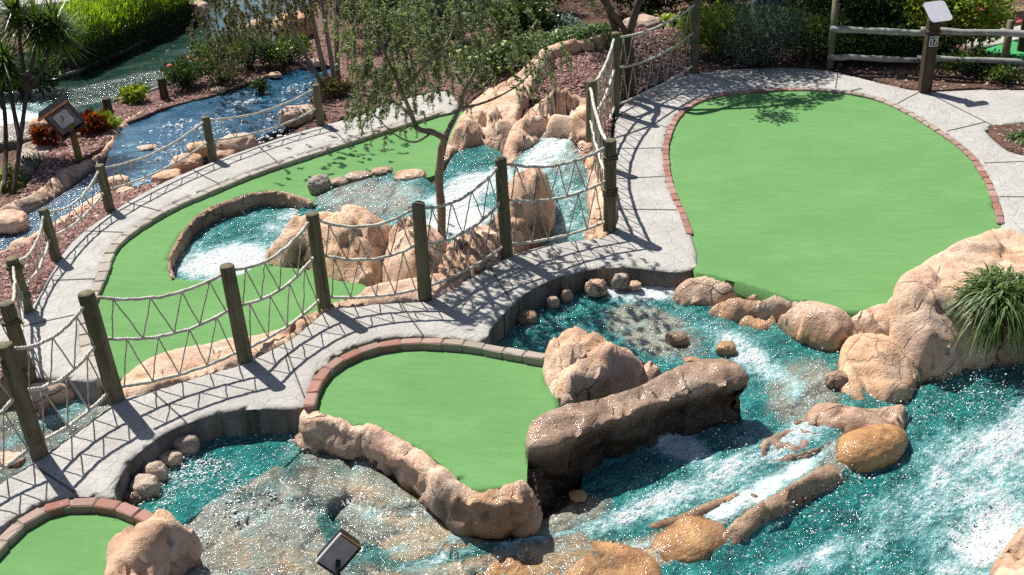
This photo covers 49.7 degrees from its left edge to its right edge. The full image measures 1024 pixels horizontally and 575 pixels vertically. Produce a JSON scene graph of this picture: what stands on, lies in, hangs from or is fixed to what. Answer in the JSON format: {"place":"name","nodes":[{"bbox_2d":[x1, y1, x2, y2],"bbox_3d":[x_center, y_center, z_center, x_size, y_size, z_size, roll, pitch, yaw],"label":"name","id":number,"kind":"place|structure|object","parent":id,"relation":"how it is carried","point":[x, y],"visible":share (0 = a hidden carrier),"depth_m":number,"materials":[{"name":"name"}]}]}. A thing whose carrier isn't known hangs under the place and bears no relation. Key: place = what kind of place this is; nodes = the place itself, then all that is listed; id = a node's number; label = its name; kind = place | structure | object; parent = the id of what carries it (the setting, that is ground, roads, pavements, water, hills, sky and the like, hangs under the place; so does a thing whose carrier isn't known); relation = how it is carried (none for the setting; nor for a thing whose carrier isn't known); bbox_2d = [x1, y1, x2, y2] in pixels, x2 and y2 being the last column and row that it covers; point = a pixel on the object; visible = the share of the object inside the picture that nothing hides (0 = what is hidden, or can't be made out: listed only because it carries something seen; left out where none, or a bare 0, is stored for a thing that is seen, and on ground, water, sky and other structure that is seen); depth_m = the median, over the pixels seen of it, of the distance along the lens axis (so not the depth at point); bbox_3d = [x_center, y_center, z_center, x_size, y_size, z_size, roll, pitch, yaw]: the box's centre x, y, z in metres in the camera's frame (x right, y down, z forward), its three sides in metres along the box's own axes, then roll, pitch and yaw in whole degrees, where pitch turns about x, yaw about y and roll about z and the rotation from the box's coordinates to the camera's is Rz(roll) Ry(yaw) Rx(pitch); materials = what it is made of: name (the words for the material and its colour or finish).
{"place":"outdoors","nodes":[
{"label":"outdoors","id":0,"kind":"place"},
{"bbox_2d":[0,171,100,250],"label":"stream","id":1,"kind":"structure","parent":0,"point":[65,199],"depth_m":15.21,"materials":[{"name":"blue liquid"}]},
{"bbox_2d":[0,393,108,483],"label":"shallow stream","id":2,"kind":"structure","parent":0,"point":[54,422],"depth_m":10.22,"materials":[{"name":"teal liquid"}]},
{"bbox_2d":[0,0,314,151],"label":"river","id":3,"kind":"structure","parent":0,"point":[89,89],"depth_m":20.69,"materials":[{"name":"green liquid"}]},
{"bbox_2d":[105,68,330,186],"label":"stream","id":4,"kind":"structure","parent":0,"point":[220,106],"depth_m":17.85,"materials":[{"name":"blue liquid"}]},
{"bbox_2d":[115,82,315,186],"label":"water droplets","id":5,"kind":"object","parent":4,"relation":"on","point":[253,100],"visible":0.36,"depth_m":17.49,"materials":[{"name":"white"}]},
{"bbox_2d":[0,91,457,398],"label":"looping concrete path","id":6,"kind":"structure","parent":0,"point":[81,257],"depth_m":13.50,"materials":[{"name":"concrete"}]},
{"bbox_2d":[98,111,463,381],"bbox_3d":[-2.863,-0.855,13.957,3.507,0.258,7.949,3,29,11],"label":"putting green","id":7,"kind":"object","parent":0,"point":[139,268],"visible":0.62,"depth_m":12.28,"materials":[{"name":"carpet"}]},
{"bbox_2d":[183,451,600,574],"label":"shallow stream","id":8,"kind":"structure","parent":0,"point":[305,501],"depth_m":8.91,"materials":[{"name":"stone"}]},
{"bbox_2d":[295,145,513,242],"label":"rapids","id":9,"kind":"structure","parent":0,"point":[468,170],"depth_m":14.00,"materials":[{"name":"white liquid"}]},
{"bbox_2d":[317,350,558,492],"bbox_3d":[-0.690,1.193,9.868,2.232,0.259,2.371,-3,28,0],"label":"putting green","id":10,"kind":"object","parent":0,"point":[466,419],"visible":0.81,"depth_m":9.87,"materials":[{"name":"carpet"}]},
{"bbox_2d":[0,67,1023,534],"bbox_3d":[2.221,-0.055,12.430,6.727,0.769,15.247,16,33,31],"label":"concrete path","id":11,"kind":"structure","parent":0,"point":[110,451],"depth_m":11.56,"materials":[{"name":"concrete"}]},
{"bbox_2d":[917,0,951,92],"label":"hole sign","id":12,"kind":"object","parent":11,"relation":"on","point":[937,12],"visible":1,"depth_m":16.25,"materials":[{"name":"brown wood"}]},
{"bbox_2d":[0,0,1023,519],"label":"ground","id":13,"kind":"structure","parent":0,"point":[538,480],"depth_m":19.43,"materials":[{"name":"brown soil"}]},
{"bbox_2d":[0,300,37,387],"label":"wooden post","id":14,"kind":"object","parent":13,"relation":"on","point":[11,321],"visible":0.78,"depth_m":10.23,"materials":[{"name":"brown wood"}]},
{"bbox_2d":[0,341,48,462],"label":"wooden post","id":15,"kind":"object","parent":13,"relation":"on","point":[24,406],"visible":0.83,"depth_m":9.10,"materials":[{"name":"brown wood"}]},
{"bbox_2d":[14,305,108,440],"bbox_3d":[-3.848,0.736,9.511,0.055,1.008,0.810,11,31,24],"label":"rope net","id":16,"kind":"object","parent":15,"relation":"attached to","point":[71,370],"visible":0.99,"depth_m":9.52,"materials":[{"name":"fabric"}]},
{"bbox_2d":[0,51,65,95],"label":"shrub","id":17,"kind":"object","parent":13,"relation":"on","point":[54,80],"visible":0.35,"depth_m":19.67,"materials":[{"name":"green plant"}]},
{"bbox_2d":[0,0,93,194],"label":"yucca tree","id":18,"kind":"object","parent":13,"relation":"on","point":[43,25],"visible":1,"depth_m":16.04,"materials":[{"name":"green plant"}]},
{"bbox_2d":[29,382,75,417],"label":"sandstone rock","id":19,"kind":"object","parent":13,"relation":"on","point":[56,394],"visible":0.35,"depth_m":10.45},
{"bbox_2d":[14,125,115,200],"bbox_3d":[-6.736,-1.370,15.923,0.848,0.428,4.739,-1,28,4],"label":"mulch bed","id":20,"kind":"object","parent":13,"relation":"on","point":[88,156],"visible":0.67,"depth_m":16.69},
{"bbox_2d":[37,93,84,162],"bbox_3d":[-6.613,-2.286,16.356,0.627,1.096,0.385,-11,29,-16],"label":"little house sign","id":21,"kind":"object","parent":20,"relation":"on","point":[63,117],"visible":0.97,"depth_m":16.20,"materials":[{"name":"brown wood"}]},
{"bbox_2d":[0,513,135,574],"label":"putting green","id":22,"kind":"object","parent":13,"relation":"on","point":[71,544],"visible":0.72,"depth_m":8.39,"materials":[{"name":"carpet"}]},
{"bbox_2d":[0,497,153,558],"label":"brick border","id":23,"kind":"object","parent":13,"relation":"on","point":[12,535],"visible":0.69,"depth_m":8.66,"materials":[{"name":"brick"}]},
{"bbox_2d":[0,107,159,214],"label":"stone kerb","id":24,"kind":"structure","parent":13,"relation":"on","point":[60,182],"depth_m":15.86,"materials":[{"name":"stone"}]},
{"bbox_2d":[0,181,160,320],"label":"mulch bed","id":25,"kind":"object","parent":13,"relation":"on","point":[39,284],"visible":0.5,"depth_m":13.10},
{"bbox_2d":[78,289,124,405],"bbox_3d":[-3.640,0.750,9.983,0.184,1.620,0.182,-3,28,0],"label":"wooden post","id":26,"kind":"object","parent":13,"relation":"on","point":[102,352],"visible":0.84,"depth_m":9.80,"materials":[{"name":"brown wood"}]},
{"bbox_2d":[95,164,114,213],"bbox_3d":[-5.120,-1.039,14.033,0.127,1.100,0.128,-3,28,0],"label":"wooden post","id":27,"kind":"object","parent":13,"relation":"on","point":[107,198],"visible":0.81,"depth_m":13.88,"materials":[{"name":"brown wood"}]},
{"bbox_2d":[105,121,206,189],"bbox_3d":[-4.668,-1.724,14.600,0.046,0.411,1.769,13,32,27],"label":"rope net","id":28,"kind":"object","parent":27,"relation":"attached to","point":[158,150],"visible":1,"depth_m":14.61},
{"bbox_2d":[23,0,197,71],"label":"lime hedge","id":29,"kind":"object","parent":13,"relation":"on","point":[118,25],"visible":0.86,"depth_m":21.84,"materials":[{"name":"green plant"}]},
{"bbox_2d":[104,509,201,574],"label":"sandstone rock","id":30,"kind":"object","parent":13,"relation":"on","point":[162,542],"visible":0.98,"depth_m":8.29,"materials":[{"name":"stone"}]},
{"bbox_2d":[136,433,301,524],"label":"pool","id":31,"kind":"structure","parent":13,"relation":"on","point":[183,509],"depth_m":9.59,"materials":[{"name":"teal liquid"}]},
{"bbox_2d":[133,432,309,542],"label":"water droplets","id":32,"kind":"object","parent":31,"relation":"on","point":[198,473],"visible":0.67,"depth_m":9.41,"materials":[{"name":"white"}]},
{"bbox_2d":[121,309,324,397],"bbox_3d":[-2.778,0.775,10.857,2.221,0.487,0.687,-15,31,-22],"label":"sandstone rock","id":33,"kind":"object","parent":13,"relation":"on","point":[164,365],"visible":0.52,"depth_m":10.60,"materials":[{"name":"stone"}]},
{"bbox_2d":[173,205,297,279],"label":"pool","id":34,"kind":"structure","parent":13,"relation":"on","point":[237,239],"depth_m":13.40,"materials":[{"name":"teal liquid"}]},
{"bbox_2d":[220,262,252,363],"bbox_3d":[-2.578,0.465,10.527,0.164,1.520,0.151,-3,28,0],"label":"wooden post","id":35,"kind":"object","parent":13,"relation":"on","point":[236,315],"visible":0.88,"depth_m":10.35,"materials":[{"name":"brown wood"}]},
{"bbox_2d":[97,273,236,387],"bbox_3d":[-3.122,0.378,10.132,1.116,1.024,0.050,-17,31,-25],"label":"rope net","id":36,"kind":"object","parent":35,"relation":"attached to","point":[181,292],"visible":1,"depth_m":10.13,"materials":[{"name":"fabric"}]},
{"bbox_2d":[235,222,319,347],"bbox_3d":[-2.284,-0.009,10.846,0.050,0.972,1.077,14,32,28],"label":"rope net","id":37,"kind":"object","parent":35,"relation":"attached to","point":[295,277],"visible":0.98,"depth_m":10.84,"materials":[{"name":"fabric"}]},
{"bbox_2d":[112,33,363,125],"bbox_3d":[-4.671,-3.628,19.864,2.422,0.327,5.807,15,33,30],"label":"mulch bed","id":38,"kind":"object","parent":13,"relation":"on","point":[125,110],"visible":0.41,"depth_m":19.32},
{"bbox_2d":[155,54,206,87],"bbox_3d":[-5.735,-3.745,19.331,0.888,0.612,0.870,-3,28,0],"label":"flowering shrub","id":39,"kind":"object","parent":38,"relation":"on","point":[183,77],"visible":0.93,"depth_m":19.18,"materials":[{"name":"green plant"}]},
{"bbox_2d":[186,34,249,81],"bbox_3d":[-5.228,-4.077,19.528,1.032,0.969,1.247,21,36,38],"label":"flowering shrub","id":40,"kind":"object","parent":38,"relation":"on","point":[210,63],"visible":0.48,"depth_m":19.43,"materials":[{"name":"green plant"}]},
{"bbox_2d":[185,0,380,91],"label":"multi stem tree","id":41,"kind":"object","parent":38,"relation":"on","point":[235,13],"visible":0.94,"depth_m":17.91,"materials":[{"name":"green plant"}]},
{"bbox_2d":[250,31,317,68],"bbox_3d":[-4.177,-4.345,20.254,1.191,0.670,0.929,-22,34,-32],"label":"flowering shrub","id":42,"kind":"object","parent":38,"relation":"on","point":[281,55],"visible":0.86,"depth_m":20.17,"materials":[{"name":"green plant"}]},
{"bbox_2d":[167,190,312,279],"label":"stone kerb","id":43,"kind":"structure","parent":13,"relation":"on","point":[207,217],"depth_m":14.03,"materials":[{"name":"stone"}]},
{"bbox_2d":[79,110,443,389],"bbox_3d":[-3.376,-0.996,14.009,2.003,0.138,7.950,8,30,20],"label":"brick border","id":44,"kind":"object","parent":13,"relation":"on","point":[107,261],"visible":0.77,"depth_m":14.13,"materials":[{"name":"brick"}]},
{"bbox_2d":[306,211,330,311],"bbox_3d":[-1.971,-0.048,11.391,0.153,1.560,0.151,-3,28,0],"label":"wooden post","id":45,"kind":"object","parent":13,"relation":"on","point":[322,290],"visible":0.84,"depth_m":11.22,"materials":[{"name":"brown wood"}]},
{"bbox_2d":[319,209,417,298],"bbox_3d":[-1.458,-0.320,11.318,0.947,0.977,0.051,-5,28,-4],"label":"rope net","id":46,"kind":"object","parent":45,"relation":"attached to","point":[380,258],"visible":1,"depth_m":11.31,"materials":[{"name":"fabric"}]},
{"bbox_2d":[263,204,390,286],"bbox_3d":[-2.060,-0.412,12.588,1.583,1.048,0.951,11,31,25],"label":"sandstone rock","id":47,"kind":"object","parent":13,"relation":"on","point":[349,214],"visible":0.48,"depth_m":12.29,"materials":[{"name":"stone"}]},
{"bbox_2d":[316,528,360,574],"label":"floodlight","id":48,"kind":"object","parent":13,"relation":"on","point":[339,551],"visible":1,"depth_m":8.49,"materials":[{"name":"black metal"}]},
{"bbox_2d":[324,268,464,310],"bbox_3d":[-1.225,0.205,11.730,1.620,0.503,0.498,-11,29,-16],"label":"sandstone rock","id":49,"kind":"object","parent":13,"relation":"on","point":[439,290],"visible":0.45,"depth_m":11.66,"materials":[{"name":"stone"}]},
{"bbox_2d":[381,216,448,282],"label":"sandstone rock","id":50,"kind":"object","parent":13,"relation":"on","point":[393,263],"visible":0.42,"depth_m":12.08,"materials":[{"name":"stone"}]},
{"bbox_2d":[294,409,542,540],"bbox_3d":[-0.918,1.569,9.244,2.546,0.640,0.559,15,33,30],"label":"sandstone rock","id":51,"kind":"object","parent":13,"relation":"on","point":[454,505],"visible":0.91,"depth_m":8.86,"materials":[{"name":"stone"}]},
{"bbox_2d":[412,201,431,301],"bbox_3d":[-0.923,-0.155,11.473,0.164,1.580,0.152,-3,28,0],"label":"wooden post","id":52,"kind":"object","parent":13,"relation":"on","point":[424,289],"visible":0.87,"depth_m":11.29,"materials":[{"name":"brown wood"}]},
{"bbox_2d":[310,2,535,122],"bbox_3d":[-1.476,-4.176,19.771,3.793,0.992,6.908,-3,28,0],"label":"mulch bed","id":53,"kind":"object","parent":13,"relation":"on","point":[331,109],"visible":0.09,"depth_m":17.97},
{"bbox_2d":[387,0,507,40],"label":"shrub","id":54,"kind":"object","parent":53,"relation":"on","point":[442,7],"visible":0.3,"depth_m":19.14,"materials":[{"name":"green plant"}]},
{"bbox_2d":[449,32,527,84],"bbox_3d":[-0.400,-3.491,16.937,1.304,0.706,1.207,-3,28,0],"label":"flowering shrub","id":55,"kind":"object","parent":53,"relation":"on","point":[493,58],"visible":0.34,"depth_m":16.84,"materials":[{"name":"green plant"}]},
{"bbox_2d":[486,0,564,39],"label":"shrub","id":56,"kind":"object","parent":53,"relation":"on","point":[538,12],"visible":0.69,"depth_m":18.58,"materials":[{"name":"green plant"}]},
{"bbox_2d":[303,338,544,410],"bbox_3d":[-0.872,0.732,10.478,2.302,0.167,0.890,-10,29,-14],"label":"brick border","id":57,"kind":"object","parent":13,"relation":"on","point":[324,375],"visible":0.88,"depth_m":10.55,"materials":[{"name":"brick"}]},
{"bbox_2d":[321,0,573,237],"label":"slender tree","id":58,"kind":"object","parent":13,"relation":"on","point":[382,79],"visible":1,"depth_m":11.47,"materials":[{"name":"green plant"}]},
{"bbox_2d":[437,224,501,280],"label":"sandstone rock","id":59,"kind":"object","parent":13,"relation":"on","point":[474,255],"visible":0.48,"depth_m":12.29,"materials":[{"name":"stone"}]},
{"bbox_2d":[444,105,516,170],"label":"sandstone rock","id":60,"kind":"object","parent":13,"relation":"on","point":[467,132],"visible":0.57,"depth_m":14.97,"materials":[{"name":"stone"}]},
{"bbox_2d":[494,156,512,259],"bbox_3d":[-0.075,-0.665,12.269,0.158,1.660,0.156,-3,28,0],"label":"wooden post","id":61,"kind":"object","parent":13,"relation":"on","point":[503,209],"visible":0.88,"depth_m":12.09,"materials":[{"name":"brown wood"}]},
{"bbox_2d":[425,166,502,286],"bbox_3d":[-0.511,-0.637,11.747,0.050,1.052,1.165,21,36,37],"label":"rope net","id":62,"kind":"object","parent":61,"relation":"attached to","point":[471,228],"visible":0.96,"depth_m":11.76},
{"bbox_2d":[493,168,555,254],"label":"sandstone rock","id":63,"kind":"object","parent":13,"relation":"on","point":[528,177],"visible":0.46,"depth_m":13.04,"materials":[{"name":"stone"}]},
{"bbox_2d":[513,138,588,246],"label":"cascade","id":64,"kind":"object","parent":13,"relation":"on","point":[549,153],"visible":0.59,"depth_m":14.09,"materials":[{"name":"white liquid"}]},
{"bbox_2d":[482,27,690,151],"bbox_3d":[1.268,-3.290,17.569,2.809,0.899,7.017,9,30,21],"label":"mulch mound","id":65,"kind":"object","parent":13,"relation":"on","point":[577,87],"visible":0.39,"depth_m":17.66,"materials":[{"name":"wood"}]},
{"bbox_2d":[455,49,553,126],"bbox_3d":[-0.069,-2.841,16.316,0.927,0.769,2.794,5,29,14],"label":"sandstone rock","id":66,"kind":"object","parent":65,"relation":"on","point":[509,102],"visible":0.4,"depth_m":15.72,"materials":[{"name":"stone"}]},
{"bbox_2d":[502,114,585,167],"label":"sandstone rock","id":67,"kind":"object","parent":65,"relation":"on","point":[519,141],"visible":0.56,"depth_m":14.77,"materials":[{"name":"stone"}]},
{"bbox_2d":[519,87,597,141],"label":"sandstone rock","id":68,"kind":"object","parent":65,"relation":"on","point":[566,103],"visible":0.54,"depth_m":14.94,"materials":[{"name":"stone"}]},
{"bbox_2d":[483,26,704,152],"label":"mulch chips","id":69,"kind":"object","parent":65,"relation":"on","point":[574,69],"visible":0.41,"depth_m":17.64,"materials":[{"name":"wood"}]},
{"bbox_2d":[576,140,618,239],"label":"sandstone rock","id":70,"kind":"object","parent":13,"relation":"on","point":[584,148],"visible":0.33,"depth_m":13.61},
{"bbox_2d":[542,326,661,406],"bbox_3d":[0.769,0.810,10.289,1.105,0.866,0.790,-12,29,-17],"label":"sandstone rock","id":71,"kind":"object","parent":13,"relation":"on","point":[580,365],"visible":0.65,"depth_m":10.06,"materials":[{"name":"stone"}]},
{"bbox_2d":[551,541,661,574],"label":"sandstone rock","id":72,"kind":"object","parent":13,"relation":"on","point":[617,559],"visible":0.84,"depth_m":8.61,"materials":[{"name":"stone"}]},
{"bbox_2d":[602,138,618,233],"bbox_3d":[1.133,-0.944,12.745,0.190,1.600,0.186,-3,28,0],"label":"wooden post","id":73,"kind":"object","parent":13,"relation":"on","point":[610,188],"visible":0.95,"depth_m":12.57,"materials":[{"name":"brown wood"}]},
{"bbox_2d":[507,146,605,244],"bbox_3d":[0.513,-1.024,12.388,1.216,1.058,0.051,-14,30,-20],"label":"rope net","id":74,"kind":"object","parent":73,"relation":"attached to","point":[577,193],"visible":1,"depth_m":12.39,"materials":[{"name":"fabric"}]},
{"bbox_2d":[600,0,642,102],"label":"dark forked tree","id":75,"kind":"object","parent":13,"relation":"on","point":[616,22],"visible":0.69,"depth_m":16.57,"materials":[{"name":"brown plant"}]},
{"bbox_2d":[651,515,725,562],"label":"boulder","id":76,"kind":"object","parent":13,"relation":"on","point":[689,539],"visible":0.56,"depth_m":8.80,"materials":[{"name":"stone"}]},
{"bbox_2d":[690,0,700,73],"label":"wooden post","id":77,"kind":"object","parent":13,"relation":"on","point":[694,42],"visible":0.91,"depth_m":17.70,"materials":[{"name":"brown wood"}]},
{"bbox_2d":[620,4,694,104],"bbox_3d":[2.221,-3.577,16.945,0.054,1.097,2.225,18,34,34],"label":"rope net","id":78,"kind":"object","parent":77,"relation":"attached to","point":[657,54],"visible":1,"depth_m":16.93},
{"bbox_2d":[673,276,757,306],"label":"sandstone rock","id":79,"kind":"object","parent":13,"relation":"on","point":[706,290],"visible":0.53,"depth_m":11.68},
{"bbox_2d":[708,298,756,322],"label":"sandstone rock","id":80,"kind":"object","parent":13,"relation":"on","point":[736,309],"visible":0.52,"depth_m":11.43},
{"bbox_2d":[722,464,843,544],"bbox_3d":[2.209,1.918,9.218,1.496,0.558,0.304,-20,32,-29],"label":"sandstone rock","id":81,"kind":"object","parent":13,"relation":"on","point":[747,524],"visible":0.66,"depth_m":9.15,"materials":[{"name":"stone"}]},
{"bbox_2d":[759,429,830,461],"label":"sandstone rock","id":82,"kind":"object","parent":13,"relation":"on","point":[775,441],"visible":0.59,"depth_m":9.68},
{"bbox_2d":[777,300,864,352],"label":"sandstone rock","id":83,"kind":"object","parent":13,"relation":"on","point":[818,325],"visible":0.74,"depth_m":10.90,"materials":[{"name":"stone"}]},
{"bbox_2d":[663,88,1004,235],"bbox_3d":[3.973,-1.823,14.858,4.085,0.118,5.162,-3,28,0],"label":"brick border","id":84,"kind":"object","parent":13,"relation":"on","point":[997,208],"visible":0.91,"depth_m":15.08,"materials":[{"name":"brick"}]},
{"bbox_2d":[805,403,905,433],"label":"sandstone rock","id":85,"kind":"object","parent":13,"relation":"on","point":[844,419],"visible":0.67,"depth_m":9.93,"materials":[{"name":"stone"}]},
{"bbox_2d":[689,4,1023,91],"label":"mulch bed","id":86,"kind":"object","parent":13,"relation":"on","point":[879,77],"visible":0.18,"depth_m":17.76,"materials":[{"name":"wood"}]},
{"bbox_2d":[665,0,757,59],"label":"shrub","id":87,"kind":"object","parent":86,"relation":"on","point":[708,28],"visible":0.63,"depth_m":18.52,"materials":[{"name":"green plant"}]},
{"bbox_2d":[709,0,827,68],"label":"shrub","id":88,"kind":"object","parent":86,"relation":"on","point":[765,25],"visible":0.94,"depth_m":17.99,"materials":[{"name":"green plant"}]},
{"bbox_2d":[772,2,861,61],"bbox_3d":[4.995,-4.183,18.188,1.680,0.988,1.351,-3,28,0],"label":"shrub","id":89,"kind":"object","parent":86,"relation":"on","point":[819,23],"visible":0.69,"depth_m":17.98,"materials":[{"name":"green plant"}]},
{"bbox_2d":[775,0,917,39],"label":"flowering shrub","id":90,"kind":"object","parent":86,"relation":"on","point":[862,10],"visible":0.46,"depth_m":18.22,"materials":[{"name":"green plant"}]},
{"bbox_2d":[813,15,951,65],"bbox_3d":[5.990,-3.987,17.984,2.262,0.790,0.858,-3,28,0],"label":"shrub","id":91,"kind":"object","parent":86,"relation":"on","point":[882,45],"visible":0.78,"depth_m":17.85,"materials":[{"name":"green plant"}]},
{"bbox_2d":[826,0,1023,70],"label":"rail fence","id":92,"kind":"object","parent":86,"relation":"on","point":[1009,32],"visible":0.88,"depth_m":17.22,"materials":[{"name":"brown wood"}]},
{"bbox_2d":[888,0,1019,55],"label":"flowering shrub","id":93,"kind":"object","parent":86,"relation":"on","point":[975,14],"visible":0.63,"depth_m":17.73,"materials":[{"name":"yellow plant"}]},
{"bbox_2d":[908,45,1019,74],"bbox_3d":[7.108,-3.548,17.356,1.814,0.479,0.705,-3,28,0],"label":"plant","id":94,"kind":"object","parent":86,"relation":"on","point":[965,68],"visible":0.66,"depth_m":17.28,"materials":[{"name":"green plant"}]},
{"bbox_2d":[852,304,889,335],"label":"sandstone rock","id":95,"kind":"object","parent":13,"relation":"on","point":[875,319],"visible":0.37,"depth_m":10.83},
{"bbox_2d":[835,423,908,472],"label":"boulder","id":96,"kind":"object","parent":13,"relation":"on","point":[870,448],"visible":0.91,"depth_m":9.60,"materials":[{"name":"stone"}]},
{"bbox_2d":[837,333,916,403],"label":"sandstone rock","id":97,"kind":"object","parent":13,"relation":"on","point":[880,366],"visible":0.64,"depth_m":10.46,"materials":[{"name":"stone"}]},
{"bbox_2d":[887,228,1023,386],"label":"sandstone rock","id":98,"kind":"object","parent":13,"relation":"on","point":[922,334],"visible":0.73,"depth_m":10.72,"materials":[{"name":"stone"}]},
{"bbox_2d":[941,262,1023,369],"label":"grass clump","id":99,"kind":"object","parent":13,"relation":"on","point":[1000,291],"visible":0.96,"depth_m":10.50,"materials":[{"name":"green plant"}]},
{"bbox_2d":[990,526,1023,574],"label":"sandstone rock","id":100,"kind":"object","parent":13,"relation":"on","point":[1009,560],"visible":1,"depth_m":8.36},
{"bbox_2d":[495,286,909,574],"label":"stream","id":101,"kind":"structure","parent":0,"point":[645,325],"depth_m":9.81,"materials":[{"name":"teal liquid"}]},
{"bbox_2d":[525,358,749,496],"bbox_3d":[1.083,1.290,9.721,2.243,0.917,0.460,-14,30,-21],"label":"dark wet rock","id":102,"kind":"object","parent":101,"relation":"on","point":[568,445],"visible":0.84,"depth_m":9.53,"materials":[{"name":"stone"}]},
{"bbox_2d":[669,91,1000,317],"bbox_3d":[3.952,-1.304,14.108,4.098,0.258,6.983,-3,28,0],"label":"putting green","id":103,"kind":"object","parent":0,"point":[851,206],"visible":0.97,"depth_m":13.53,"materials":[{"name":"carpet"}]},
{"bbox_2d":[745,363,1023,574],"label":"river","id":104,"kind":"structure","parent":0,"point":[791,548],"depth_m":9.21,"materials":[{"name":"teal liquid"}]},
{"bbox_2d":[738,362,1023,574],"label":"water droplets","id":105,"kind":"object","parent":104,"relation":"on","point":[960,526],"visible":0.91,"depth_m":9.24,"materials":[{"name":"white"}]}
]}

